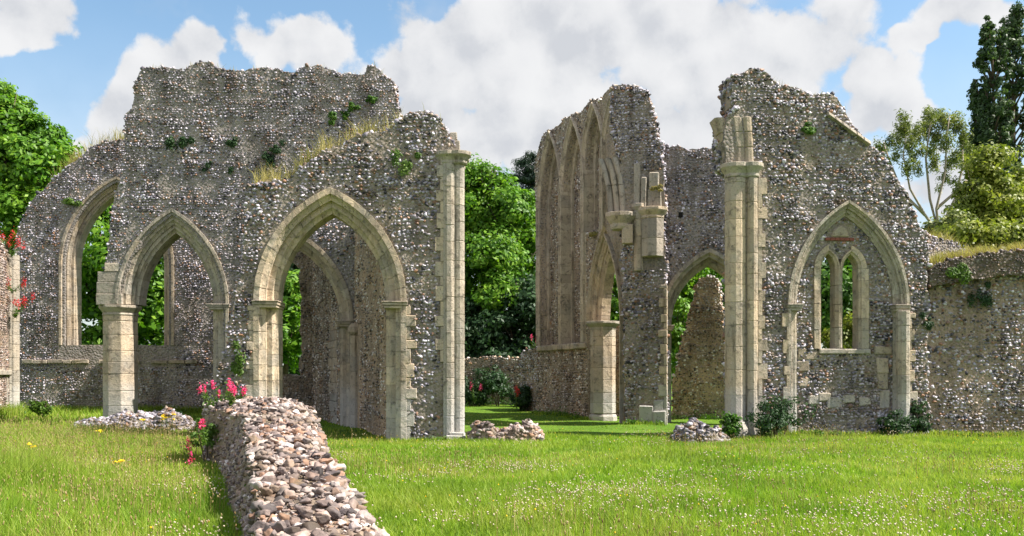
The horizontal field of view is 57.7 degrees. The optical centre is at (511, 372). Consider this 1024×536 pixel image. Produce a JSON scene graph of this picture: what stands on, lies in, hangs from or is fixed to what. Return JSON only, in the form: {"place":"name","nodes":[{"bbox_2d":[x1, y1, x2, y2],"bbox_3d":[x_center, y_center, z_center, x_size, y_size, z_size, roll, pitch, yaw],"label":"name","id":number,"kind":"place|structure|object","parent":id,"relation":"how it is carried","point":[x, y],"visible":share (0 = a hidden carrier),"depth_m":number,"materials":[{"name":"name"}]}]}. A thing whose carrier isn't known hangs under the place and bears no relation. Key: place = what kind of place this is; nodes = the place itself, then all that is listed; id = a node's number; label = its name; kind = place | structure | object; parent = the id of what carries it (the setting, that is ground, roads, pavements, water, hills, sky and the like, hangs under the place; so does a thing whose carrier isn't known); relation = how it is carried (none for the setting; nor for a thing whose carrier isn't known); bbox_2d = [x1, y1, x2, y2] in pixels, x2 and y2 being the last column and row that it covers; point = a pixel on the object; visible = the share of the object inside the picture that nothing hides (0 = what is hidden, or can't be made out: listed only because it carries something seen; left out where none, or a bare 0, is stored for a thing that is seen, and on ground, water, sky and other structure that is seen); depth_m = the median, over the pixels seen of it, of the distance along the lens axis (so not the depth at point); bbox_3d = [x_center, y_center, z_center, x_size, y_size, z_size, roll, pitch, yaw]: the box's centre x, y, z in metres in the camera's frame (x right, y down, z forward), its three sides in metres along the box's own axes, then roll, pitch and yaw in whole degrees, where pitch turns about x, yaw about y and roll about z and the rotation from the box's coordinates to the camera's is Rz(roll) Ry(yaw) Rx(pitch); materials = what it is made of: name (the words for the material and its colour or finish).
{"place":"outdoors","nodes":[
{"label":"outdoors","id":0,"kind":"place"},
{"bbox_2d":[0,0,1023,367],"label":"sky","id":1,"kind":"structure","parent":0,"point":[499,75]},
{"bbox_2d":[0,386,1023,535],"bbox_3d":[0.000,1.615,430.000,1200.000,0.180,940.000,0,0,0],"label":"lawn","id":2,"kind":"structure","parent":0,"point":[593,429],"depth_m":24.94,"materials":[{"name":"green plant"}]},
{"bbox_2d":[0,239,19,408],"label":"side wall fragment","id":3,"kind":"object","parent":2,"relation":"on","point":[9,353],"visible":0.91,"depth_m":32.99,"materials":[{"name":"grey stone"}]},
{"bbox_2d":[0,229,14,248],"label":"valerian plant","id":4,"kind":"object","parent":3,"relation":"on","point":[2,238],"visible":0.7,"depth_m":32.22,"materials":[{"name":"red plant"}]},
{"bbox_2d":[6,235,25,257],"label":"valerian plant","id":5,"kind":"object","parent":3,"relation":"on","point":[14,250],"visible":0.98,"depth_m":32.87,"materials":[{"name":"red plant"}]},
{"bbox_2d":[7,278,28,293],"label":"valerian plant","id":6,"kind":"object","parent":3,"relation":"on","point":[11,288],"visible":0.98,"depth_m":32.78,"materials":[{"name":"red plant"}]},
{"bbox_2d":[12,293,35,318],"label":"valerian plant","id":7,"kind":"object","parent":3,"relation":"on","point":[16,314],"visible":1,"depth_m":32.76,"materials":[{"name":"red plant"}]},
{"bbox_2d":[29,400,52,418],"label":"bush","id":8,"kind":"object","parent":2,"relation":"on","point":[42,408],"visible":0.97,"depth_m":31.42,"materials":[{"name":"green plant"}]},
{"bbox_2d":[0,78,85,253],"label":"broadleaf tree","id":9,"kind":"object","parent":2,"relation":"on","point":[32,149],"visible":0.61,"depth_m":44.66,"materials":[{"name":"green plant"}]},
{"bbox_2d":[14,139,213,411],"bbox_3d":[-15.388,-3.701,36.841,8.417,11.502,1.081,0,0,-3],"label":"window wall","id":10,"kind":"structure","parent":2,"relation":"on","point":[61,364],"depth_m":36.35,"materials":[{"name":"grey stone"}]},
{"bbox_2d":[61,197,82,205],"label":"wall creeper","id":11,"kind":"object","parent":10,"relation":"attached to","point":[68,201],"depth_m":36.19,"materials":[{"name":"green plant"}]},
{"bbox_2d":[50,125,123,181],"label":"wall grass","id":12,"kind":"structure","parent":10,"relation":"on","point":[91,144],"depth_m":36.47,"materials":[{"name":"yellow plant"}]},
{"bbox_2d":[76,203,164,344],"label":"broadleaf tree","id":13,"kind":"object","parent":2,"relation":"on","point":[151,328],"visible":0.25,"depth_m":44.48,"materials":[{"name":"green plant"}]},
{"bbox_2d":[70,406,197,430],"bbox_3d":[-10.709,1.357,26.316,3.500,0.863,1.645,0,0,0],"label":"rubble heap","id":14,"kind":"object","parent":2,"relation":"on","point":[154,416],"visible":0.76,"depth_m":25.89,"materials":[{"name":"grey stone"}]},
{"bbox_2d":[183,436,193,462],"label":"valerian plant","id":15,"kind":"object","parent":2,"relation":"on","point":[188,448],"visible":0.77,"depth_m":16.58,"materials":[{"name":"pink plant"}]},
{"bbox_2d":[184,453,194,467],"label":"valerian plant","id":16,"kind":"object","parent":2,"relation":"on","point":[189,462],"visible":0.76,"depth_m":15.61,"materials":[{"name":"pink plant"}]},
{"bbox_2d":[190,418,218,462],"bbox_3d":[-5.434,1.258,16.720,0.674,0.912,0.557,0,0,0],"label":"wall shrub","id":17,"kind":"object","parent":2,"relation":"on","point":[211,430],"visible":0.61,"depth_m":16.63,"materials":[{"name":"green plant"}]},
{"bbox_2d":[96,60,402,426],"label":"tall arch wall","id":18,"kind":"structure","parent":2,"relation":"on","point":[164,199],"depth_m":28.03,"materials":[{"name":"grey stone"}]},
{"bbox_2d":[164,136,195,151],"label":"wall creeper","id":19,"kind":"object","parent":18,"relation":"attached to","point":[169,141],"depth_m":27.89,"materials":[{"name":"green plant"}]},
{"bbox_2d":[202,160,212,171],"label":"wall creeper","id":20,"kind":"object","parent":18,"relation":"attached to","point":[207,164],"depth_m":27.93,"materials":[{"name":"green plant"}]},
{"bbox_2d":[228,167,232,174],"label":"wall creeper","id":21,"kind":"object","parent":18,"relation":"attached to","point":[230,170],"depth_m":27.95,"materials":[{"name":"green plant"}]},
{"bbox_2d":[225,137,237,147],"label":"wall creeper","id":22,"kind":"object","parent":18,"relation":"attached to","point":[230,143],"depth_m":27.95,"materials":[{"name":"green plant"}]},
{"bbox_2d":[261,151,269,158],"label":"wall creeper","id":23,"kind":"object","parent":18,"relation":"attached to","point":[265,154],"depth_m":27.98,"materials":[{"name":"green plant"}]},
{"bbox_2d":[152,61,383,73],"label":"wall grass","id":24,"kind":"structure","parent":18,"relation":"on","point":[294,71],"depth_m":28.18,"materials":[{"name":"green plant"}]},
{"bbox_2d":[265,154,274,166],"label":"wall creeper","id":25,"kind":"object","parent":18,"relation":"attached to","point":[271,159],"depth_m":27.99,"materials":[{"name":"green plant"}]},
{"bbox_2d":[268,139,285,153],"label":"wall creeper","id":26,"kind":"object","parent":18,"relation":"attached to","point":[276,148],"depth_m":28.00,"materials":[{"name":"green plant"}]},
{"bbox_2d":[328,111,336,124],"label":"wall creeper","id":27,"kind":"object","parent":18,"relation":"attached to","point":[332,114],"depth_m":28.05,"materials":[{"name":"green plant"}]},
{"bbox_2d":[340,111,349,119],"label":"wall creeper","id":28,"kind":"object","parent":18,"relation":"attached to","point":[345,114],"depth_m":28.08,"materials":[{"name":"green plant"}]},
{"bbox_2d":[347,102,360,111],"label":"wall creeper","id":29,"kind":"object","parent":18,"relation":"attached to","point":[351,104],"depth_m":28.09,"materials":[{"name":"green plant"}]},
{"bbox_2d":[365,95,378,103],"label":"wall creeper","id":30,"kind":"object","parent":18,"relation":"attached to","point":[371,99],"depth_m":28.09,"materials":[{"name":"green plant"}]},
{"bbox_2d":[277,269,301,373],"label":"broadleaf tree","id":31,"kind":"object","parent":2,"relation":"on","point":[292,337],"visible":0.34,"depth_m":43.15,"materials":[{"name":"green plant"}]},
{"bbox_2d":[278,262,300,374],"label":"broadleaf tree","id":32,"kind":"object","parent":2,"relation":"on","point":[293,266],"visible":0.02,"depth_m":50.74,"materials":[{"name":"green plant"}]},
{"bbox_2d":[270,251,312,406],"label":"chapel end wall","id":33,"kind":"structure","parent":2,"relation":"on","point":[298,387],"depth_m":35.02,"materials":[{"name":"grey stone"}]},
{"bbox_2d":[200,396,389,535],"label":"wall","id":34,"kind":"structure","parent":2,"relation":"on","point":[278,460],"depth_m":9.99,"materials":[{"name":"grey stone"}]},
{"bbox_2d":[198,419,213,445],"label":"valerian plant","id":35,"kind":"object","parent":34,"relation":"on","point":[203,436],"visible":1,"depth_m":16.20,"materials":[{"name":"green plant"}]},
{"bbox_2d":[197,382,220,409],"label":"valerian plant","id":36,"kind":"object","parent":34,"relation":"on","point":[215,401],"visible":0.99,"depth_m":16.94,"materials":[{"name":"green plant"}]},
{"bbox_2d":[210,378,237,401],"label":"valerian plant","id":37,"kind":"object","parent":34,"relation":"on","point":[225,397],"visible":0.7,"depth_m":17.21,"materials":[{"name":"pink plant"}]},
{"bbox_2d":[226,380,236,404],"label":"valerian plant","id":38,"kind":"object","parent":34,"relation":"on","point":[231,399],"visible":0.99,"depth_m":16.86,"materials":[{"name":"pink plant"}]},
{"bbox_2d":[235,386,247,399],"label":"valerian plant","id":39,"kind":"object","parent":34,"relation":"on","point":[243,392],"visible":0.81,"depth_m":17.17,"materials":[{"name":"pink plant"}]},
{"bbox_2d":[311,262,340,424],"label":"chapel side wall","id":40,"kind":"structure","parent":2,"relation":"on","point":[326,393],"depth_m":31.62,"materials":[{"name":"stone"}]},
{"bbox_2d":[207,110,470,440],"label":"arch wall","id":41,"kind":"structure","parent":2,"relation":"on","point":[409,229],"depth_m":22.51,"materials":[{"name":"stone"}]},
{"bbox_2d":[230,339,245,375],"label":"wall creeper","id":42,"kind":"object","parent":41,"relation":"attached to","point":[238,360],"depth_m":22.21,"materials":[{"name":"green plant"}]},
{"bbox_2d":[247,105,405,183],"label":"wall grass","id":43,"kind":"structure","parent":41,"relation":"on","point":[276,177],"depth_m":22.59,"materials":[{"name":"yellow plant"}]},
{"bbox_2d":[390,148,421,176],"bbox_3d":[-2.561,-5.059,22.421,0.772,0.700,0.250,0,0,-3],"label":"wall creeper","id":44,"kind":"object","parent":41,"relation":"attached to","point":[408,165],"depth_m":22.39,"materials":[{"name":"green plant"}]},
{"bbox_2d":[348,232,395,436],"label":"cross wall","id":45,"kind":"structure","parent":2,"relation":"on","point":[367,334],"depth_m":25.79,"materials":[{"name":"grey stone"}]},
{"bbox_2d":[469,383,481,402],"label":"valerian plant","id":46,"kind":"object","parent":2,"relation":"on","point":[474,400],"visible":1,"depth_m":44.34,"materials":[{"name":"green plant"}]},
{"bbox_2d":[464,376,488,405],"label":"flowering bush","id":47,"kind":"object","parent":2,"relation":"on","point":[482,397],"visible":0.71,"depth_m":44.69,"materials":[{"name":"green plant"}]},
{"bbox_2d":[464,355,520,405],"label":"precinct wall","id":48,"kind":"structure","parent":2,"relation":"on","point":[510,366],"depth_m":46.29,"materials":[{"name":"grey stone"}]},
{"bbox_2d":[472,364,513,405],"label":"bush","id":49,"kind":"object","parent":2,"relation":"on","point":[493,381],"visible":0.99,"depth_m":44.77,"materials":[{"name":"green plant"}]},
{"bbox_2d":[464,152,535,319],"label":"broadleaf tree","id":50,"kind":"object","parent":2,"relation":"on","point":[500,234],"visible":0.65,"depth_m":51.84,"materials":[{"name":"green plant"}]},
{"bbox_2d":[464,270,535,358],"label":"broadleaf tree","id":51,"kind":"object","parent":2,"relation":"on","point":[499,334],"visible":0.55,"depth_m":49.19,"materials":[{"name":"green plant"}]},
{"bbox_2d":[467,419,544,441],"bbox_3d":[-0.144,1.461,22.195,1.881,0.743,0.961,0,0,0],"label":"rubble heap","id":52,"kind":"object","parent":2,"relation":"on","point":[527,429],"visible":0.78,"depth_m":21.91,"materials":[{"name":"grey stone"}]},
{"bbox_2d":[5,425,1008,532],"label":"buttercups","id":53,"kind":"object","parent":2,"relation":"on","point":[616,458],"visible":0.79,"depth_m":15.09,"materials":[{"name":"yellow plant"}]},
{"bbox_2d":[1,429,1023,535],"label":"clover heads","id":54,"kind":"object","parent":2,"relation":"on","point":[814,518],"visible":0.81,"depth_m":11.06,"materials":[{"name":"white plant"}]},
{"bbox_2d":[2,398,1023,441],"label":"wall foot weeds","id":55,"kind":"object","parent":2,"relation":"on","point":[632,422],"depth_m":32.35,"materials":[{"name":"green plant"}]},
{"bbox_2d":[514,386,519,405],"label":"valerian plant","id":56,"kind":"object","parent":2,"relation":"on","point":[516,402],"visible":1,"depth_m":40.47,"materials":[{"name":"green plant"}]},
{"bbox_2d":[509,385,532,410],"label":"bush","id":57,"kind":"object","parent":2,"relation":"on","point":[524,398],"visible":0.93,"depth_m":40.79,"materials":[{"name":"green plant"}]},
{"bbox_2d":[508,150,536,267],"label":"cedar tree","id":58,"kind":"object","parent":2,"relation":"on","point":[526,177],"visible":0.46,"depth_m":73.50,"materials":[{"name":"green plant"}]},
{"bbox_2d":[519,346,539,410],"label":"return wall","id":59,"kind":"structure","parent":2,"relation":"on","point":[529,367],"depth_m":40.87,"materials":[{"name":"grey stone"}]},
{"bbox_2d":[534,84,635,422],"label":"lancet wall","id":60,"kind":"structure","parent":2,"relation":"on","point":[577,268],"depth_m":34.17,"materials":[{"name":"stone"}]},
{"bbox_2d":[589,231,597,237],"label":"wall creeper","id":61,"kind":"object","parent":60,"relation":"attached to","point":[591,234],"depth_m":32.09,"materials":[{"name":"green plant"}]},
{"bbox_2d":[610,275,618,320],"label":"broadleaf tree","id":62,"kind":"object","parent":2,"relation":"on","point":[614,315],"visible":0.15,"depth_m":43.41,"materials":[{"name":"green plant"}]},
{"bbox_2d":[612,325,619,415],"bbox_3d":[4.169,0.018,36.056,1.589,4.064,0.854,0,0,24],"label":"wall fragment","id":63,"kind":"object","parent":2,"relation":"on","point":[617,371],"depth_m":35.73,"materials":[{"name":"grey stone"}]},
{"bbox_2d":[598,83,670,424],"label":"broken pier","id":64,"kind":"structure","parent":2,"relation":"on","point":[636,215],"depth_m":28.86,"materials":[{"name":"stone"}]},
{"bbox_2d":[650,184,662,191],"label":"wall creeper","id":65,"kind":"object","parent":64,"relation":"attached to","point":[655,187],"depth_m":28.47,"materials":[{"name":"green plant"}]},
{"bbox_2d":[670,353,675,385],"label":"hedge","id":66,"kind":"object","parent":2,"relation":"on","point":[671,382],"depth_m":67.10,"materials":[{"name":"green plant"}]},
{"bbox_2d":[663,144,724,422],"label":"arch wall","id":67,"kind":"structure","parent":2,"relation":"on","point":[694,186],"depth_m":29.49,"materials":[{"name":"grey stone"}]},
{"bbox_2d":[671,275,724,419],"bbox_3d":[6.908,-0.709,33.099,2.523,5.517,1.065,0,0,16],"label":"wall stub","id":68,"kind":"object","parent":2,"relation":"on","point":[698,379],"depth_m":32.69,"materials":[{"name":"brown stone"}]},
{"bbox_2d":[671,267,724,376],"bbox_3d":[7.311,-1.395,36.267,3.445,6.690,3.074,0,0,0],"label":"ivy bush","id":69,"kind":"object","parent":2,"relation":"on","point":[685,299],"visible":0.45,"depth_m":35.69,"materials":[{"name":"green plant"}]},
{"bbox_2d":[672,274,724,353],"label":"broadleaf tree","id":70,"kind":"object","parent":2,"relation":"on","point":[680,313],"visible":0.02,"depth_m":46.95,"materials":[{"name":"green plant"}]},
{"bbox_2d":[669,417,729,442],"bbox_3d":[4.587,1.507,22.786,1.439,0.798,1.308,0,0,0],"label":"rubble heap","id":71,"kind":"object","parent":2,"relation":"on","point":[696,427],"visible":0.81,"depth_m":22.39,"materials":[{"name":"grey stone"}]},
{"bbox_2d":[719,410,742,439],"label":"bush","id":72,"kind":"object","parent":2,"relation":"on","point":[730,423],"visible":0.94,"depth_m":22.94,"materials":[{"name":"green plant"}]},
{"bbox_2d":[744,393,816,436],"bbox_3d":[6.615,1.094,22.900,1.799,1.170,1.279,0,0,0],"label":"bush","id":73,"kind":"object","parent":2,"relation":"on","point":[778,417],"visible":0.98,"depth_m":22.89,"materials":[{"name":"green plant"}]},
{"bbox_2d":[710,67,932,437],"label":"gable wall","id":74,"kind":"structure","parent":2,"relation":"on","point":[799,206],"depth_m":23.80,"materials":[{"name":"grey stone"}]},
{"bbox_2d":[801,121,816,134],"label":"wall creeper","id":75,"kind":"object","parent":74,"relation":"attached to","point":[809,130],"depth_m":23.67,"materials":[{"name":"green plant"}]},
{"bbox_2d":[814,245,870,353],"bbox_3d":[8.540,-1.895,24.223,1.511,2.830,0.468,0,0,-4],"label":"window frame","id":76,"kind":"structure","parent":74,"relation":"in","point":[860,273],"depth_m":24.07,"materials":[{"name":"stone"}]},
{"bbox_2d":[919,312,934,330],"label":"wall creeper","id":77,"kind":"object","parent":74,"relation":"attached to","point":[928,324],"depth_m":23.92,"materials":[{"name":"green plant"}]},
{"bbox_2d":[821,258,852,342],"bbox_3d":[13.697,-2.033,38.453,4.857,7.973,4.238,0,0,0],"label":"broadleaf tree","id":78,"kind":"object","parent":2,"relation":"on","point":[847,299],"visible":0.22,"depth_m":37.20,"materials":[{"name":"green plant"}]},
{"bbox_2d":[821,311,852,348],"bbox_3d":[11.143,-0.059,31.009,1.757,4.018,1.378,0,0,0],"label":"yellow bush","id":79,"kind":"object","parent":2,"relation":"on","point":[847,338],"visible":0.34,"depth_m":30.88,"materials":[{"name":"green plant"}]},
{"bbox_2d":[876,408,917,435],"bbox_3d":[9.795,1.296,23.544,1.048,0.785,0.813,0,0,0],"label":"bush","id":80,"kind":"object","parent":2,"relation":"on","point":[890,423],"visible":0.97,"depth_m":23.44,"materials":[{"name":"green plant"}]},
{"bbox_2d":[910,399,933,434],"bbox_3d":[10.502,1.183,23.863,0.648,1.018,0.621,0,0,0],"label":"bush","id":81,"kind":"object","parent":2,"relation":"on","point":[924,426],"visible":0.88,"depth_m":23.79,"materials":[{"name":"green plant"}]},
{"bbox_2d":[873,105,974,221],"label":"eucalyptus tree","id":82,"kind":"object","parent":2,"relation":"on","point":[912,140],"visible":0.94,"depth_m":49.54,"materials":[{"name":"green plant"}]},
{"bbox_2d":[927,233,965,258],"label":"stepped wall","id":83,"kind":"structure","parent":2,"relation":"on","point":[935,243],"depth_m":25.74,"materials":[{"name":"grey stone"}]},
{"bbox_2d":[922,224,977,251],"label":"wall grass","id":84,"kind":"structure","parent":83,"relation":"on","point":[945,237],"depth_m":26.06,"materials":[{"name":"plant"}]},
{"bbox_2d":[920,208,979,232],"bbox_3d":[18.769,-2.603,40.075,2.637,9.107,1.749,0,0,0],"label":"olive shrub","id":85,"kind":"object","parent":2,"relation":"on","point":[952,216],"visible":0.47,"depth_m":39.69,"materials":[{"name":"green plant"}]},
{"bbox_2d":[927,248,1023,434],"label":"boundary wall","id":86,"kind":"structure","parent":2,"relation":"on","point":[976,365],"depth_m":24.30,"materials":[{"name":"grey stone"}]},
{"bbox_2d":[944,262,970,284],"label":"wall creeper","id":87,"kind":"object","parent":86,"relation":"attached to","point":[958,272],"depth_m":23.96,"materials":[{"name":"green plant"}]},
{"bbox_2d":[928,240,1023,269],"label":"wall grass","id":88,"kind":"structure","parent":86,"relation":"on","point":[958,253],"depth_m":24.36,"materials":[{"name":"yellow plant"}]},
{"bbox_2d":[967,281,994,307],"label":"wall creeper","id":89,"kind":"object","parent":86,"relation":"attached to","point":[987,299],"depth_m":24.16,"materials":[{"name":"green plant"}]},
{"bbox_2d":[927,218,1023,251],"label":"yellow bush","id":90,"kind":"object","parent":2,"relation":"on","point":[976,233],"visible":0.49,"depth_m":31.61,"materials":[{"name":"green plant"}]},
{"bbox_2d":[960,79,992,243],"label":"poplar tree","id":91,"kind":"object","parent":2,"relation":"on","point":[976,131],"visible":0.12,"depth_m":70.55,"materials":[{"name":"green plant"}]},
{"bbox_2d":[937,139,1023,245],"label":"yellow green tree","id":92,"kind":"object","parent":2,"relation":"on","point":[997,196],"visible":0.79,"depth_m":41.45,"materials":[{"name":"green plant"}]},
{"bbox_2d":[966,15,1015,181],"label":"poplar tree","id":93,"kind":"object","parent":2,"relation":"on","point":[994,114],"visible":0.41,"depth_m":69.63,"materials":[{"name":"green plant"}]},
{"bbox_2d":[995,0,1023,222],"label":"poplar tree","id":94,"kind":"object","parent":2,"relation":"on","point":[1013,24],"visible":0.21,"depth_m":71.30,"materials":[{"name":"green plant"}]}
]}

